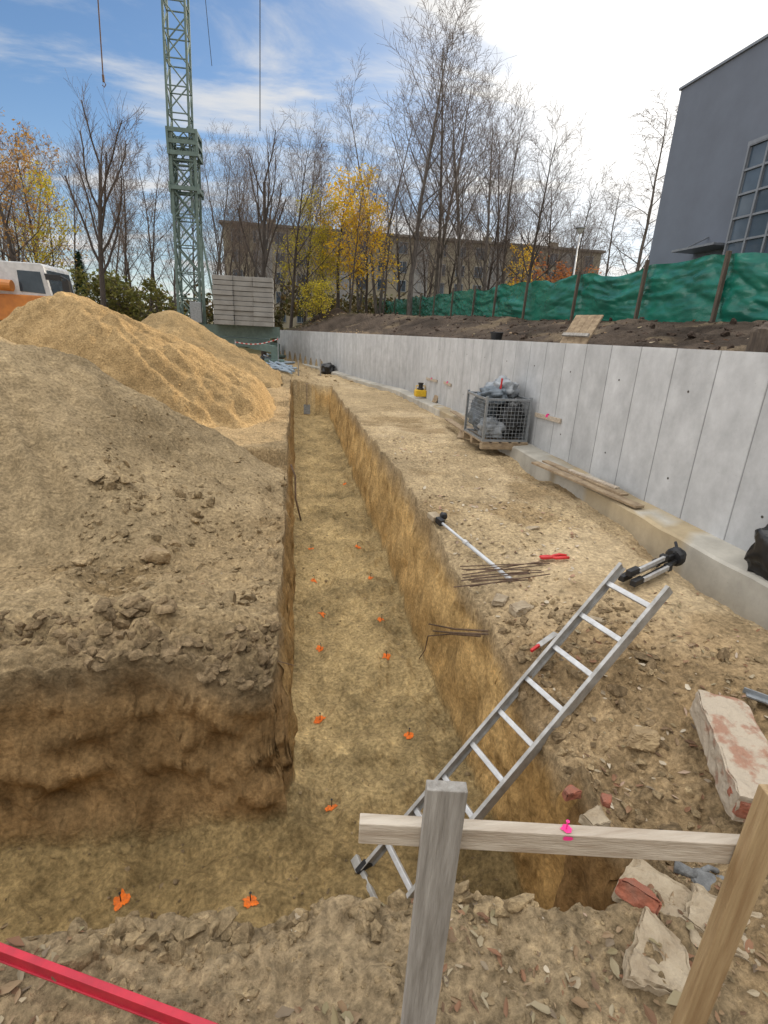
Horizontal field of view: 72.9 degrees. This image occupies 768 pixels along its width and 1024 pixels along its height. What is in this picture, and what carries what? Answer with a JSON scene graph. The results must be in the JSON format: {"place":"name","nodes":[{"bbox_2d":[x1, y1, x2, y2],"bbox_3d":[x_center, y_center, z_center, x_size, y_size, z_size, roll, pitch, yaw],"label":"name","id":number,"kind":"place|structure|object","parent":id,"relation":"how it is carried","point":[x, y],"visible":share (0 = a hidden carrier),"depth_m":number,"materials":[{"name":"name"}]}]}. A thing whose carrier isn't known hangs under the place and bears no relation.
{"place":"outdoors","nodes":[
{"label":"outdoors","id":0,"kind":"place"},
{"bbox_2d":[0,313,767,1023],"bbox_3d":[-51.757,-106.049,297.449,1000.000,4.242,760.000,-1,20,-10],"label":"ground","id":1,"kind":"structure","parent":0,"point":[146,767],"depth_m":3.02,"materials":[{"name":"soil"}]},
{"bbox_2d":[1,120,67,264],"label":"tree","id":2,"kind":"object","parent":1,"relation":"on","point":[27,127],"visible":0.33,"depth_m":35.88,"materials":[{"name":"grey plant"}]},
{"bbox_2d":[0,260,74,319],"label":"truck","id":3,"kind":"object","parent":1,"relation":"on","point":[22,283],"visible":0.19,"depth_m":18.52,"materials":[{"name":"white paint"}]},
{"bbox_2d":[0,110,87,270],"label":"tree","id":4,"kind":"object","parent":1,"relation":"on","point":[6,238],"visible":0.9,"depth_m":27.97,"materials":[{"name":"orange plant"}]},
{"bbox_2d":[8,159,80,283],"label":"tree","id":5,"kind":"object","parent":1,"relation":"on","point":[56,216],"visible":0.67,"depth_m":29.98,"materials":[{"name":"yellow plant"}]},
{"bbox_2d":[0,122,94,265],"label":"tree","id":6,"kind":"object","parent":1,"relation":"on","point":[26,200],"visible":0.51,"depth_m":31.27,"materials":[{"name":"grey plant"}]},
{"bbox_2d":[40,134,116,294],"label":"tree","id":7,"kind":"object","parent":1,"relation":"on","point":[74,219],"visible":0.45,"depth_m":37.45,"materials":[{"name":"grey plant"}]},
{"bbox_2d":[71,251,96,298],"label":"conifer","id":8,"kind":"object","parent":1,"relation":"on","point":[78,257],"visible":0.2,"depth_m":31.25,"materials":[{"name":"green plant"}]},
{"bbox_2d":[29,72,146,306],"bbox_3d":[-12.301,-12.160,22.298,4.394,10.978,3.692,-12,26,-43],"label":"tree","id":9,"kind":"object","parent":1,"relation":"on","point":[101,218],"visible":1,"depth_m":21.98,"materials":[{"name":"brown plant"}]},
{"bbox_2d":[63,152,149,310],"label":"tree","id":10,"kind":"object","parent":1,"relation":"on","point":[105,252],"visible":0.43,"depth_m":40.04,"materials":[{"name":"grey plant"}]},
{"bbox_2d":[0,942,217,1023],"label":"rail","id":11,"kind":"object","parent":1,"relation":"on","point":[153,1010],"visible":1,"depth_m":1.31,"materials":[{"name":"red metal"}]},
{"bbox_2d":[113,888,130,910],"bbox_3d":[-1.394,2.058,2.760,0.068,0.110,0.093,16,23,32],"label":"marker nail","id":12,"kind":"object","parent":1,"relation":"on","point":[123,898],"visible":0.98,"depth_m":2.76,"materials":[{"name":"orange plastic"}]},
{"bbox_2d":[87,136,157,317],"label":"tree","id":13,"kind":"object","parent":1,"relation":"on","point":[115,265],"visible":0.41,"depth_m":37.99,"materials":[{"name":"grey plant"}]},
{"bbox_2d":[66,266,190,321],"bbox_3d":[-14.694,-11.221,29.361,5.039,4.531,6.903,14,22,29],"label":"bush","id":14,"kind":"object","parent":1,"relation":"on","point":[115,288],"visible":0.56,"depth_m":28.22,"materials":[{"name":"green plant"}]},
{"bbox_2d":[90,107,167,308],"bbox_3d":[-13.997,-14.871,28.407,4.058,11.927,4.487,-9,22,-30],"label":"tree","id":15,"kind":"object","parent":1,"relation":"on","point":[125,268],"visible":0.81,"depth_m":27.82,"materials":[{"name":"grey plant"}]},
{"bbox_2d":[0,291,276,428],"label":"soil heap","id":16,"kind":"object","parent":1,"relation":"on","point":[136,355],"visible":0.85,"depth_m":9.81,"materials":[{"name":"sand"}]},
{"bbox_2d":[0,336,285,572],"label":"soil heap","id":17,"kind":"object","parent":1,"relation":"on","point":[50,398],"visible":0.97,"depth_m":5.33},
{"bbox_2d":[109,129,176,311],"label":"tree","id":18,"kind":"object","parent":1,"relation":"on","point":[147,208],"visible":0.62,"depth_m":34.34,"materials":[{"name":"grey plant"}]},
{"bbox_2d":[112,139,188,311],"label":"tree","id":19,"kind":"object","parent":1,"relation":"on","point":[154,242],"visible":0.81,"depth_m":32.43,"materials":[{"name":"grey plant"}]},
{"bbox_2d":[140,545,170,563],"bbox_3d":[-1.950,0.375,4.449,0.255,0.166,0.203,-1,20,-10],"label":"soil lump","id":20,"kind":"object","parent":1,"relation":"on","point":[155,554],"visible":0.99,"depth_m":4.39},
{"bbox_2d":[143,145,200,311],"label":"tree","id":21,"kind":"object","parent":1,"relation":"on","point":[174,280],"visible":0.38,"depth_m":38.09,"materials":[{"name":"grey plant"}]},
{"bbox_2d":[97,0,285,362],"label":"tower crane","id":22,"kind":"object","parent":1,"relation":"on","point":[241,299],"visible":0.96,"depth_m":23.72,"materials":[{"name":"metal"}]},
{"bbox_2d":[165,150,222,301],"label":"tree","id":23,"kind":"object","parent":1,"relation":"on","point":[193,227],"visible":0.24,"depth_m":42.42,"materials":[{"name":"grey plant"}]},
{"bbox_2d":[141,310,282,387],"bbox_3d":[-6.747,-5.050,15.825,7.248,2.078,6.903,-1,20,-10],"label":"soil heap","id":24,"kind":"object","parent":1,"relation":"on","point":[184,328],"visible":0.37,"depth_m":15.43,"materials":[{"name":"sand"}]},
{"bbox_2d":[188,122,260,319],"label":"tree","id":25,"kind":"object","parent":1,"relation":"on","point":[221,238],"visible":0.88,"depth_m":34.58,"materials":[{"name":"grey plant"}]},
{"bbox_2d":[184,118,266,274],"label":"tree","id":26,"kind":"object","parent":1,"relation":"on","point":[216,238],"visible":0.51,"depth_m":39.70,"materials":[{"name":"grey plant"}]},
{"bbox_2d":[190,186,271,277],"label":"tree","id":27,"kind":"object","parent":1,"relation":"on","point":[244,273],"visible":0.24,"depth_m":43.76,"materials":[{"name":"brown plant"}]},
{"bbox_2d":[211,133,283,320],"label":"tree","id":28,"kind":"object","parent":1,"relation":"on","point":[241,240],"visible":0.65,"depth_m":37.65,"materials":[{"name":"brown plant"}]},
{"bbox_2d":[217,142,287,277],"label":"tree","id":29,"kind":"object","parent":1,"relation":"on","point":[252,265],"visible":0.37,"depth_m":41.84,"materials":[{"name":"brown plant"}]},
{"bbox_2d":[219,113,305,356],"bbox_3d":[-6.001,-14.227,27.413,4.586,12.062,3.853,17,22,30],"label":"tree","id":30,"kind":"object","parent":1,"relation":"on","point":[264,240],"visible":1,"depth_m":26.86,"materials":[{"name":"brown plant"}]},
{"bbox_2d":[240,198,306,326],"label":"tree","id":31,"kind":"object","parent":1,"relation":"on","point":[276,267],"visible":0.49,"depth_m":41.45,"materials":[{"name":"brown plant"}]},
{"bbox_2d":[96,277,451,329],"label":"undergrowth","id":32,"kind":"object","parent":1,"relation":"on","point":[210,314],"visible":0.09,"depth_m":43.52,"materials":[{"name":"green plant"}]},
{"bbox_2d":[253,147,317,329],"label":"tree","id":33,"kind":"object","parent":1,"relation":"on","point":[283,288],"visible":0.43,"depth_m":43.91,"materials":[{"name":"brown plant"}]},
{"bbox_2d":[237,101,352,327],"bbox_3d":[-4.503,-17.011,30.877,6.282,12.481,6.120,16,23,34],"label":"tree","id":34,"kind":"object","parent":1,"relation":"on","point":[294,260],"visible":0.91,"depth_m":30.04,"materials":[{"name":"brown plant"}]},
{"bbox_2d":[267,187,341,321],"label":"tree","id":35,"kind":"object","parent":1,"relation":"on","point":[312,243],"visible":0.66,"depth_m":31.51,"materials":[{"name":"yellow plant"}]},
{"bbox_2d":[280,119,337,320],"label":"tree","id":36,"kind":"object","parent":1,"relation":"on","point":[321,128],"visible":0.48,"depth_m":38.70,"materials":[{"name":"brown plant"}]},
{"bbox_2d":[295,277,335,322],"bbox_3d":[-4.047,-12.441,30.504,2.088,2.592,3.808,-5,22,-28],"label":"bush","id":37,"kind":"object","parent":1,"relation":"on","point":[319,301],"visible":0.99,"depth_m":30.19,"materials":[{"name":"yellow plant"}]},
{"bbox_2d":[285,141,346,292],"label":"tree","id":38,"kind":"object","parent":1,"relation":"on","point":[320,199],"visible":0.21,"depth_m":46.92,"materials":[{"name":"brown plant"}]},
{"bbox_2d":[301,223,348,313],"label":"tree","id":39,"kind":"object","parent":1,"relation":"on","point":[331,258],"visible":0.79,"depth_m":31.41,"materials":[{"name":"yellow plant"}]},
{"bbox_2d":[310,163,393,308],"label":"tree","id":40,"kind":"object","parent":1,"relation":"on","point":[344,220],"visible":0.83,"depth_m":31.66,"materials":[{"name":"yellow plant"}]},
{"bbox_2d":[333,166,376,312],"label":"tree","id":41,"kind":"object","parent":1,"relation":"on","point":[358,229],"visible":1,"depth_m":29.56,"materials":[{"name":"plant"}]},
{"bbox_2d":[323,116,398,312],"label":"tree","id":42,"kind":"object","parent":1,"relation":"on","point":[358,301],"visible":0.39,"depth_m":40.36,"materials":[{"name":"brown plant"}]},
{"bbox_2d":[335,190,401,312],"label":"tree","id":43,"kind":"object","parent":1,"relation":"on","point":[375,237],"visible":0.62,"depth_m":34.24,"materials":[{"name":"yellow plant"}]},
{"bbox_2d":[319,43,445,313],"bbox_3d":[0.052,-22.603,37.045,8.380,16.774,7.528,-13,24,-36],"label":"tree","id":44,"kind":"object","parent":1,"relation":"on","point":[378,310],"visible":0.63,"depth_m":36.65,"materials":[{"name":"brown plant"}]},
{"bbox_2d":[0,312,767,1023],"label":"soil clods","id":45,"kind":"object","parent":1,"relation":"on","point":[82,954],"visible":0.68,"depth_m":2.78,"materials":[{"name":"soil"}]},
{"bbox_2d":[0,312,767,1023],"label":"fallen leaves","id":46,"kind":"object","parent":1,"relation":"on","point":[348,1016],"visible":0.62,"depth_m":1.46,"materials":[{"name":"plant"}]},
{"bbox_2d":[371,183,409,314],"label":"tree","id":47,"kind":"object","parent":1,"relation":"on","point":[386,268],"visible":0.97,"depth_m":30.58,"materials":[{"name":"brown plant"}]},
{"bbox_2d":[369,163,441,299],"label":"tree","id":48,"kind":"object","parent":1,"relation":"on","point":[398,246],"visible":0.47,"depth_m":41.56,"materials":[{"name":"brown plant"}]},
{"bbox_2d":[389,202,456,297],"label":"tree","id":49,"kind":"object","parent":1,"relation":"on","point":[424,285],"visible":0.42,"depth_m":46.54,"materials":[{"name":"brown plant"}]},
{"bbox_2d":[360,0,516,314],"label":"tree","id":50,"kind":"object","parent":1,"relation":"on","point":[414,255],"visible":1,"depth_m":29.26,"materials":[{"name":"brown plant"}]},
{"bbox_2d":[420,166,464,296],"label":"tree","id":51,"kind":"object","parent":1,"relation":"on","point":[433,243],"visible":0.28,"depth_m":47.40,"materials":[{"name":"brown plant"}]},
{"bbox_2d":[400,187,485,295],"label":"tree","id":52,"kind":"object","parent":1,"relation":"on","point":[451,277],"visible":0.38,"depth_m":44.77,"materials":[{"name":"brown plant"}]},
{"bbox_2d":[387,27,520,290],"bbox_3d":[4.179,-20.524,32.921,8.073,16.154,8.408,-4,20,-18],"label":"tree","id":53,"kind":"object","parent":1,"relation":"on","point":[458,263],"visible":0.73,"depth_m":32.59,"materials":[{"name":"brown plant"}]},
{"bbox_2d":[442,206,493,290],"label":"tree","id":54,"kind":"object","parent":1,"relation":"on","point":[468,279],"visible":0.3,"depth_m":50.86,"materials":[{"name":"brown plant"}]},
{"bbox_2d":[392,0,545,295],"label":"tree","id":55,"kind":"object","parent":1,"relation":"on","point":[438,267],"visible":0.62,"depth_m":33.19,"materials":[{"name":"brown plant"}]},
{"bbox_2d":[427,512,512,580],"bbox_3d":[0.721,0.242,4.359,0.135,0.174,1.221,-7,21,-25],"label":"measuring pole","id":56,"kind":"object","parent":1,"relation":"on","point":[437,518],"visible":0.96,"depth_m":4.47,"materials":[{"name":"metal"}]},
{"bbox_2d":[446,135,534,290],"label":"tree","id":57,"kind":"object","parent":1,"relation":"on","point":[491,269],"visible":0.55,"depth_m":42.77,"materials":[{"name":"brown plant"}]},
{"bbox_2d":[444,54,540,290],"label":"tree","id":58,"kind":"object","parent":1,"relation":"on","point":[484,267],"visible":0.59,"depth_m":40.45,"materials":[{"name":"brown plant"}]},
{"bbox_2d":[462,389,532,449],"bbox_3d":[1.708,-1.427,7.941,0.720,0.752,0.950,-1,20,-10],"label":"wire cage box","id":59,"kind":"object","parent":1,"relation":"on","point":[505,443],"visible":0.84,"depth_m":7.61,"materials":[{"name":"metal"}]},
{"bbox_2d":[467,392,496,430],"bbox_3d":[1.562,-1.518,8.026,0.464,0.631,0.627,-1,20,-10],"label":"rubbish sack","id":60,"kind":"object","parent":59,"relation":"in","point":[472,415],"visible":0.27,"depth_m":7.89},
{"bbox_2d":[476,386,507,406],"bbox_3d":[1.615,-1.713,7.725,0.446,0.298,0.523,-1,20,-10],"label":"rubbish sack","id":61,"kind":"object","parent":59,"relation":"in","point":[493,392],"visible":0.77,"depth_m":7.58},
{"bbox_2d":[477,416,506,438],"bbox_3d":[1.610,-1.263,7.751,0.437,0.334,0.424,-1,20,-10],"label":"rubbish sack","id":62,"kind":"object","parent":59,"relation":"in","point":[492,424],"visible":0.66,"depth_m":7.62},
{"bbox_2d":[484,375,519,398],"bbox_3d":[1.810,-1.859,7.967,0.487,0.449,0.634,-1,20,-10],"label":"rubbish sack","id":63,"kind":"object","parent":59,"relation":"in","point":[511,388],"visible":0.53,"depth_m":7.80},
{"bbox_2d":[494,401,525,438],"bbox_3d":[1.849,-1.404,7.827,0.447,0.589,0.620,-1,20,-10],"label":"rubbish sack","id":64,"kind":"object","parent":59,"relation":"in","point":[509,416],"visible":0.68,"depth_m":7.62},
{"bbox_2d":[448,81,552,284],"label":"tree","id":65,"kind":"object","parent":1,"relation":"on","point":[507,218],"visible":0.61,"depth_m":41.95,"materials":[{"name":"brown plant"}]},
{"bbox_2d":[247,435,767,1000],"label":"rubble chips","id":66,"kind":"object","parent":1,"relation":"on","point":[687,687],"visible":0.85,"depth_m":3.54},
{"bbox_2d":[351,562,672,897],"bbox_3d":[0.701,1.228,2.865,1.668,1.701,0.505,-7,21,-25],"label":"ladder","id":67,"kind":"object","parent":1,"relation":"on","point":[624,641],"visible":0.77,"depth_m":2.87,"materials":[{"name":"metal"}]},
{"bbox_2d":[508,600,533,616],"bbox_3d":[0.931,0.660,3.553,0.172,0.076,0.113,-9,22,-30],"label":"concrete chunk","id":68,"kind":"object","parent":1,"relation":"on","point":[520,608],"visible":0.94,"depth_m":3.52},
{"bbox_2d":[277,330,767,629],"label":"retaining wall","id":69,"kind":"structure","parent":1,"relation":"on","point":[674,441],"depth_m":5.21,"materials":[{"name":"concrete"}]},
{"bbox_2d":[531,461,644,507],"bbox_3d":[2.165,-0.334,5.733,0.110,0.025,1.744,-4,20,-18],"label":"plank","id":70,"kind":"object","parent":69,"relation":"on","point":[619,498],"visible":1,"depth_m":5.55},
{"bbox_2d":[542,460,628,495],"bbox_3d":[2.219,-0.404,5.866,0.090,0.022,1.416,-3,20,-17],"label":"plank","id":71,"kind":"object","parent":70,"relation":"on","point":[603,486],"visible":0.95,"depth_m":5.70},
{"bbox_2d":[744,524,767,580],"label":"rubbish bag","id":72,"kind":"object","parent":69,"relation":"on","point":[756,557],"visible":0.96,"depth_m":3.63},
{"bbox_2d":[504,244,543,285],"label":"tree","id":73,"kind":"object","parent":1,"relation":"on","point":[523,268],"visible":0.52,"depth_m":41.26,"materials":[{"name":"yellow plant"}]},
{"bbox_2d":[486,185,569,284],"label":"tree","id":74,"kind":"object","parent":1,"relation":"on","point":[529,223],"visible":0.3,"depth_m":46.51,"materials":[{"name":"brown plant"}]},
{"bbox_2d":[474,93,601,282],"bbox_3d":[11.701,-21.169,37.535,8.273,14.942,8.066,14,22,28],"label":"tree","id":75,"kind":"object","parent":1,"relation":"on","point":[539,222],"visible":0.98,"depth_m":36.47,"materials":[{"name":"brown plant"}]},
{"bbox_2d":[494,144,605,282],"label":"tree","id":76,"kind":"object","parent":1,"relation":"on","point":[550,243],"visible":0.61,"depth_m":45.23,"materials":[{"name":"brown plant"}]},
{"bbox_2d":[525,215,580,280],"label":"tree","id":77,"kind":"object","parent":1,"relation":"on","point":[558,251],"visible":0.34,"depth_m":49.92,"materials":[{"name":"brown plant"}]},
{"bbox_2d":[512,251,601,282],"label":"bush","id":78,"kind":"object","parent":1,"relation":"on","point":[566,273],"visible":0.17,"depth_m":42.43,"materials":[{"name":"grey plant"}]},
{"bbox_2d":[358,780,767,1023],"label":"batter board","id":79,"kind":"object","parent":1,"relation":"on","point":[440,832],"visible":1,"depth_m":1.07,"materials":[{"name":"grey wood"}]},
{"bbox_2d":[373,250,767,321],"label":"tarpaulin fence","id":80,"kind":"object","parent":1,"relation":"on","point":[728,286],"visible":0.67,"depth_m":11.96,"materials":[{"name":"fabric"}]},
{"bbox_2d":[562,783,580,800],"bbox_3d":[0.753,1.137,2.100,0.065,0.043,0.055,-10,23,-32],"label":"brick fragment","id":81,"kind":"object","parent":1,"relation":"on","point":[570,791],"visible":1,"depth_m":2.09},
{"bbox_2d":[560,315,603,343],"bbox_3d":[2.880,-2.640,7.663,0.336,0.511,0.562,-6,21,-23],"label":"formwork panel","id":82,"kind":"object","parent":1,"relation":"on","point":[581,329],"visible":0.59,"depth_m":7.63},
{"bbox_2d":[547,161,617,278],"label":"tree","id":83,"kind":"object","parent":1,"relation":"on","point":[590,207],"visible":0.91,"depth_m":41.23,"materials":[{"name":"brown plant"}]},
{"bbox_2d":[555,177,620,274],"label":"tree","id":84,"kind":"object","parent":1,"relation":"on","point":[588,234],"visible":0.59,"depth_m":55.59,"materials":[{"name":"brown plant"}]},
{"bbox_2d":[563,206,617,275],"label":"tree","id":85,"kind":"object","parent":1,"relation":"on","point":[583,260],"visible":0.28,"depth_m":57.44,"materials":[{"name":"brown plant"}]},
{"bbox_2d":[579,805,611,826],"bbox_3d":[0.786,1.140,1.920,0.104,0.053,0.080,-7,22,-26],"label":"pale stone","id":86,"kind":"object","parent":1,"relation":"on","point":[597,815],"visible":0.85,"depth_m":1.91,"materials":[{"name":"stone"}]},
{"bbox_2d":[577,172,645,275],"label":"tree","id":87,"kind":"object","parent":1,"relation":"on","point":[609,256],"visible":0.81,"depth_m":44.07,"materials":[{"name":"brown plant"}]},
{"bbox_2d":[590,83,677,273],"bbox_3d":[15.127,-16.650,29.334,6.156,12.365,6.990,1,19,-6],"label":"tree","id":88,"kind":"object","parent":1,"relation":"on","point":[639,257],"visible":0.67,"depth_m":29.39,"materials":[{"name":"brown plant"}]},
{"bbox_2d":[616,875,660,915],"bbox_3d":[0.797,1.198,1.629,0.121,0.070,0.069,17,24,35],"label":"brick fragment","id":89,"kind":"object","parent":1,"relation":"on","point":[632,891],"visible":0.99,"depth_m":1.61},
{"bbox_2d":[626,725,660,753],"bbox_3d":[1.259,1.098,2.519,0.136,0.108,0.153,15,23,31],"label":"soil lump","id":90,"kind":"object","parent":1,"relation":"on","point":[645,738],"visible":1,"depth_m":2.48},
{"bbox_2d":[618,541,686,586],"bbox_3d":[2.059,0.387,3.929,0.755,0.170,0.147,-11,23,-33],"label":"folded tripod","id":91,"kind":"object","parent":1,"relation":"on","point":[676,555],"visible":0.99,"depth_m":3.87,"materials":[{"name":"black plastic"}]},
{"bbox_2d":[616,907,689,995],"bbox_3d":[0.782,1.274,1.458,0.189,0.046,0.262,18,24,37],"label":"mortar slab","id":92,"kind":"object","parent":1,"relation":"on","point":[669,974],"depth_m":1.45,"materials":[{"name":"concrete"}]},
{"bbox_2d":[612,859,702,948],"bbox_3d":[0.912,1.258,1.640,0.317,0.068,0.186,20,26,41],"label":"mortar slab","id":93,"kind":"object","parent":1,"relation":"on","point":[673,894],"depth_m":1.68,"materials":[{"name":"concrete"}]},
{"bbox_2d":[673,861,723,890],"bbox_3d":[1.096,1.237,1.756,0.205,0.044,0.121,18,24,36],"label":"work glove","id":94,"kind":"object","parent":1,"relation":"on","point":[703,877],"visible":0.52,"depth_m":1.76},
{"bbox_2d":[649,34,767,264],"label":"grey building","id":95,"kind":"structure","parent":1,"relation":"on","point":[714,197],"depth_m":13.09,"materials":[{"name":"paint"}]},
{"bbox_2d":[730,217,748,240],"bbox_3d":[8.291,-6.577,12.096,0.012,0.449,0.506,0,20,-9],"label":"window pane","id":96,"kind":"structure","parent":95,"relation":"in","point":[740,225],"depth_m":12.11,"materials":[{"name":"grey glass"}]},
{"bbox_2d":[736,192,754,216],"bbox_3d":[8.313,-7.043,11.932,0.012,0.449,0.506,-1,20,-9],"label":"window pane","id":97,"kind":"structure","parent":95,"relation":"in","point":[746,201],"depth_m":11.95,"materials":[{"name":"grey glass"}]},
{"bbox_2d":[741,166,761,192],"bbox_3d":[8.328,-7.508,11.768,0.013,0.449,0.506,-1,20,-10],"label":"window pane","id":98,"kind":"structure","parent":95,"relation":"in","point":[751,179],"depth_m":11.78,"materials":[{"name":"grey glass"}]},
{"bbox_2d":[744,237,763,252],"bbox_3d":[8.355,-5.927,11.743,0.012,0.449,0.506,-1,20,-10],"label":"window pane","id":99,"kind":"structure","parent":95,"relation":"in","point":[753,245],"depth_m":11.72,"materials":[{"name":"clear glass"}]},
{"bbox_2d":[748,212,767,236],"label":"window pane","id":100,"kind":"structure","parent":95,"relation":"in","point":[759,222],"depth_m":11.61,"materials":[{"name":"clear glass"}]},
{"bbox_2d":[748,140,767,167],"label":"window pane","id":101,"kind":"structure","parent":95,"relation":"in","point":[758,151],"depth_m":11.62,"materials":[{"name":"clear glass"}]},
{"bbox_2d":[754,188,767,212],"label":"window pane","id":102,"kind":"structure","parent":95,"relation":"in","point":[762,202],"depth_m":11.51,"materials":[{"name":"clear glass"}]},
{"bbox_2d":[684,884,761,964],"bbox_3d":[1.042,1.263,1.587,0.211,0.057,0.178,17,24,35],"label":"mortar slab","id":103,"kind":"object","parent":1,"relation":"on","point":[700,906],"depth_m":1.61,"materials":[{"name":"concrete"}]},
{"bbox_2d":[690,688,767,820],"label":"masonry block","id":104,"kind":"object","parent":1,"relation":"on","point":[734,743],"depth_m":2.22,"materials":[{"name":"stone"}]},
{"bbox_2d":[742,687,767,703],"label":"metal bar","id":105,"kind":"object","parent":1,"relation":"on","point":[756,695],"visible":1,"depth_m":2.59,"materials":[{"name":"metal"}]},
{"bbox_2d":[745,322,767,352],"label":"stone block","id":106,"kind":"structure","parent":1,"relation":"on","point":[758,340],"depth_m":4.93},
{"bbox_2d":[0,0,767,321],"label":"sky","id":107,"kind":"structure","parent":0,"point":[603,59],"materials":[{"name":"blue"}]},
{"bbox_2d":[219,219,605,327],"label":"apartment building","id":108,"kind":"structure","parent":0,"point":[418,287],"depth_m":72.31,"materials":[{"name":"concrete"}]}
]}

